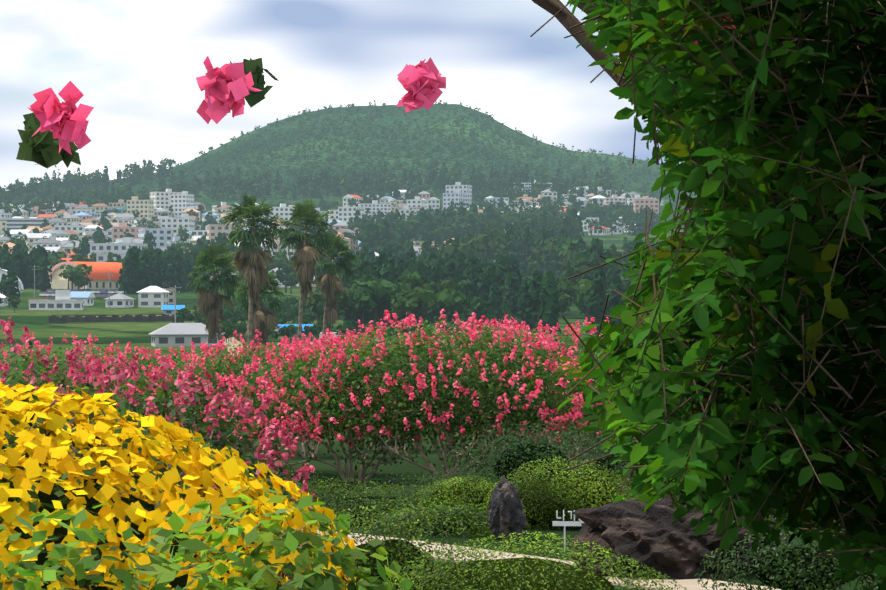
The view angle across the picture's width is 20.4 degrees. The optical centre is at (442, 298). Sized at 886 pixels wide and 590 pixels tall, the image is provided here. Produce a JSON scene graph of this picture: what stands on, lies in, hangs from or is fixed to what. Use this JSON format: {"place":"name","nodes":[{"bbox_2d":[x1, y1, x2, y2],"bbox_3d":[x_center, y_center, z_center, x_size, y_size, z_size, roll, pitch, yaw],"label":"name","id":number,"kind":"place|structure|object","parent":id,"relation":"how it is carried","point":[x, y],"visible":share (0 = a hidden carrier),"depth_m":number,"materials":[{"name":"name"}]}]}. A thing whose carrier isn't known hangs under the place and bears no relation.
{"place":"outdoors","nodes":[
{"label":"outdoors","id":0,"kind":"place"},
{"bbox_2d":[45,293,125,297],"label":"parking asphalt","id":1,"kind":"structure","parent":0,"point":[103,295],"depth_m":728.53,"materials":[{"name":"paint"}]},
{"bbox_2d":[39,289,126,296],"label":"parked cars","id":2,"kind":"object","parent":1,"relation":"on","point":[49,292],"visible":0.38,"depth_m":742.29,"materials":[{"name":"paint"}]},
{"bbox_2d":[83,314,332,358],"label":"dirt tracks","id":3,"kind":"object","parent":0,"point":[231,342],"depth_m":395.36,"materials":[{"name":"soil"}]},
{"bbox_2d":[16,56,445,168],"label":"flowers","id":4,"kind":"object","parent":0,"point":[53,132],"visible":1,"depth_m":2.63,"materials":[{"name":"pink plant"}]},
{"bbox_2d":[0,0,681,190],"label":"sky","id":5,"kind":"structure","parent":0,"point":[138,63],"materials":[{"name":"white"}]},
{"bbox_2d":[0,104,880,589],"bbox_3d":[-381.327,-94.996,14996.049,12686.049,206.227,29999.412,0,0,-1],"label":"grassy terrain","id":6,"kind":"structure","parent":0,"point":[44,330],"depth_m":1392.97,"materials":[{"name":"green plant"}]},
{"bbox_2d":[31,265,275,322],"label":"pylons","id":7,"kind":"object","parent":6,"relation":"on","point":[112,318],"depth_m":526.71,"materials":[{"name":"metal"}]},
{"bbox_2d":[0,316,318,579],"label":"flowers","id":8,"kind":"object","parent":6,"relation":"on","point":[103,382],"visible":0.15,"depth_m":12.85,"materials":[{"name":"pink plant"}]},
{"bbox_2d":[0,375,412,589],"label":"shrubs","id":9,"kind":"object","parent":6,"relation":"on","point":[68,521],"visible":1,"depth_m":4.72,"materials":[{"name":"yellow plant"}]},
{"bbox_2d":[185,193,359,364],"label":"palm trees","id":10,"kind":"object","parent":6,"relation":"on","point":[258,280],"visible":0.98,"depth_m":259.73,"materials":[{"name":"green plant"}]},
{"bbox_2d":[0,180,663,346],"bbox_3d":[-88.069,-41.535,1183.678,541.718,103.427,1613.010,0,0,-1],"label":"town buildings","id":11,"kind":"structure","parent":6,"relation":"on","point":[158,204],"depth_m":1400.14,"materials":[{"name":"paint"}]},
{"bbox_2d":[0,309,664,481],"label":"pink flowering shrubs","id":12,"kind":"object","parent":6,"relation":"on","point":[351,388],"visible":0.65,"depth_m":56.66,"materials":[{"name":"pink plant"}]},
{"bbox_2d":[0,99,687,334],"bbox_3d":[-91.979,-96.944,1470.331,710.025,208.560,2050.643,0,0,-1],"label":"trees","id":13,"kind":"object","parent":6,"relation":"on","point":[399,277],"visible":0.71,"depth_m":1256.02,"materials":[{"name":"green plant"}]},
{"bbox_2d":[193,295,527,342],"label":"orchard trees","id":14,"kind":"object","parent":6,"relation":"on","point":[231,325],"visible":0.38,"depth_m":466.92,"materials":[{"name":"green plant"}]},
{"bbox_2d":[225,419,881,589],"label":"garden shrubs","id":15,"kind":"object","parent":6,"relation":"on","point":[547,486],"visible":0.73,"depth_m":39.27,"materials":[{"name":"green plant"}]},
{"bbox_2d":[552,510,583,549],"bbox_3d":[2.028,3.453,36.560,0.801,0.624,0.042,0,0,6],"label":"sign","id":16,"kind":"object","parent":6,"relation":"on","point":[566,523],"visible":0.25,"depth_m":36.56,"materials":[{"name":"white metal"}]},
{"bbox_2d":[488,476,787,580],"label":"rocks","id":17,"kind":"object","parent":6,"relation":"on","point":[651,536],"visible":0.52,"depth_m":32.53,"materials":[{"name":"grey stone"}]},
{"bbox_2d":[530,0,885,589],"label":"tree","id":18,"kind":"object","parent":6,"relation":"on","point":[754,326],"visible":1,"depth_m":7.75,"materials":[{"name":"green plant"}]},
{"bbox_2d":[301,529,780,589],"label":"garden path","id":19,"kind":"structure","parent":0,"point":[690,584],"depth_m":32.03,"materials":[{"name":"beige gravel"}]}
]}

